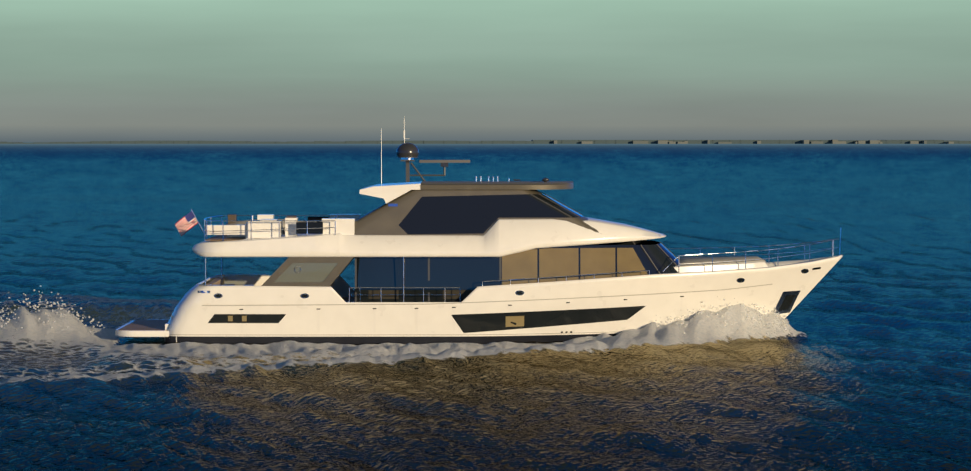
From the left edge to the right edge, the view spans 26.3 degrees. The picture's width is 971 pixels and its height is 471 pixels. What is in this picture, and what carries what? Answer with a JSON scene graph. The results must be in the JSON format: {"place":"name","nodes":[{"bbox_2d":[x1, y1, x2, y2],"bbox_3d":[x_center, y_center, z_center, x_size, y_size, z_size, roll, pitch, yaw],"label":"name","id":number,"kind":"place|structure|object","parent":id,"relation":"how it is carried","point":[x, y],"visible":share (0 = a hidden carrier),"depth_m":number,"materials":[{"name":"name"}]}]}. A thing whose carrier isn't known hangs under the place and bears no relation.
{"place":"outdoors","nodes":[
{"label":"outdoors","id":0,"kind":"place"},
{"bbox_2d":[0,142,970,470],"bbox_3d":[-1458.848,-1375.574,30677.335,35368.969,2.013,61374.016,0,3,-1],"label":"sea","id":1,"kind":"structure","parent":0,"point":[862,362],"depth_m":87.56,"materials":[{"name":"liquid"}]},
{"bbox_2d":[0,286,791,336],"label":"sea spray","id":2,"kind":"object","parent":1,"relation":"on","point":[92,320],"visible":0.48,"depth_m":91.65,"materials":[{"name":"liquid"}]},
{"bbox_2d":[164,255,842,343],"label":"hull","id":3,"kind":"object","parent":1,"relation":"in","point":[192,315],"visible":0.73,"depth_m":89.16,"materials":[{"name":"white metal"}]},
{"bbox_2d":[115,282,208,336],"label":"swim platform","id":4,"kind":"structure","parent":3,"relation":"attached to","point":[145,333],"depth_m":89.48,"materials":[{"name":"white plastic"}]},
{"bbox_2d":[262,257,354,286],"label":"wing panels","id":5,"kind":"object","parent":3,"relation":"on","point":[311,271],"visible":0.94,"depth_m":88.91,"materials":[{"name":"brown metal"}]},
{"bbox_2d":[228,316,523,326],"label":"cabin interior","id":6,"kind":"object","parent":3,"relation":"in","point":[519,320],"visible":1,"depth_m":89.18,"materials":[{"name":"brown"}]},
{"bbox_2d":[117,266,833,330],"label":"decks","id":7,"kind":"object","parent":3,"relation":"on","point":[147,325],"visible":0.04,"depth_m":92.48,"materials":[{"name":"brown wood"}]},
{"bbox_2d":[206,214,360,284],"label":"furniture","id":8,"kind":"object","parent":7,"relation":"on","point":[345,224],"visible":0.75,"depth_m":89.53,"materials":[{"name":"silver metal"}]},
{"bbox_2d":[355,240,679,301],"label":"windows","id":9,"kind":"structure","parent":7,"relation":"on","point":[473,273],"depth_m":89.55,"materials":[{"name":"black glass"}]},
{"bbox_2d":[368,290,472,298],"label":"salon interior","id":10,"kind":"object","parent":9,"relation":"attached to","point":[465,294],"visible":0.61,"depth_m":89.50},
{"bbox_2d":[192,217,665,256],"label":"upper deck","id":11,"kind":"structure","parent":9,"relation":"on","point":[501,237],"depth_m":89.04,"materials":[{"name":"white plastic"}]},
{"bbox_2d":[175,211,197,235],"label":"flag","id":12,"kind":"object","parent":11,"relation":"on","point":[185,224],"visible":0.94,"depth_m":91.88,"materials":[{"name":"multicoloured fabric"}]},
{"bbox_2d":[205,235,244,240],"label":"deck floor","id":13,"kind":"structure","parent":11,"relation":"on","point":[218,238],"depth_m":90.42,"materials":[{"name":"brown wood"}]},
{"bbox_2d":[354,190,598,234],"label":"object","id":14,"kind":"structure","parent":11,"relation":"on","point":[446,212],"depth_m":89.60,"materials":[{"name":"metal"}]},
{"bbox_2d":[359,181,572,202],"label":"hardtop","id":15,"kind":"object","parent":14,"relation":"on","point":[388,192],"visible":0.98,"depth_m":89.61,"materials":[{"name":"brown metal"}]},
{"bbox_2d":[381,129,548,183],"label":"antennas","id":16,"kind":"object","parent":15,"relation":"on","point":[407,152],"visible":1,"depth_m":91.80,"materials":[{"name":"grey metal"}]},
{"bbox_2d":[674,256,767,272],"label":"seating","id":17,"kind":"object","parent":7,"relation":"on","point":[700,265],"visible":0.56,"depth_m":91.01,"materials":[{"name":"grey fabric"}]},
{"bbox_2d":[198,215,840,301],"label":"railings","id":18,"kind":"object","parent":3,"relation":"on","point":[423,294],"visible":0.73,"depth_m":89.81,"materials":[{"name":"silver metal"}]},
{"bbox_2d":[0,140,970,143],"bbox_3d":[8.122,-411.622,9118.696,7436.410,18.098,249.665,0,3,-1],"label":"shore land","id":19,"kind":"structure","parent":0,"point":[614,142],"depth_m":9041.29,"materials":[{"name":"grey"}]}
]}

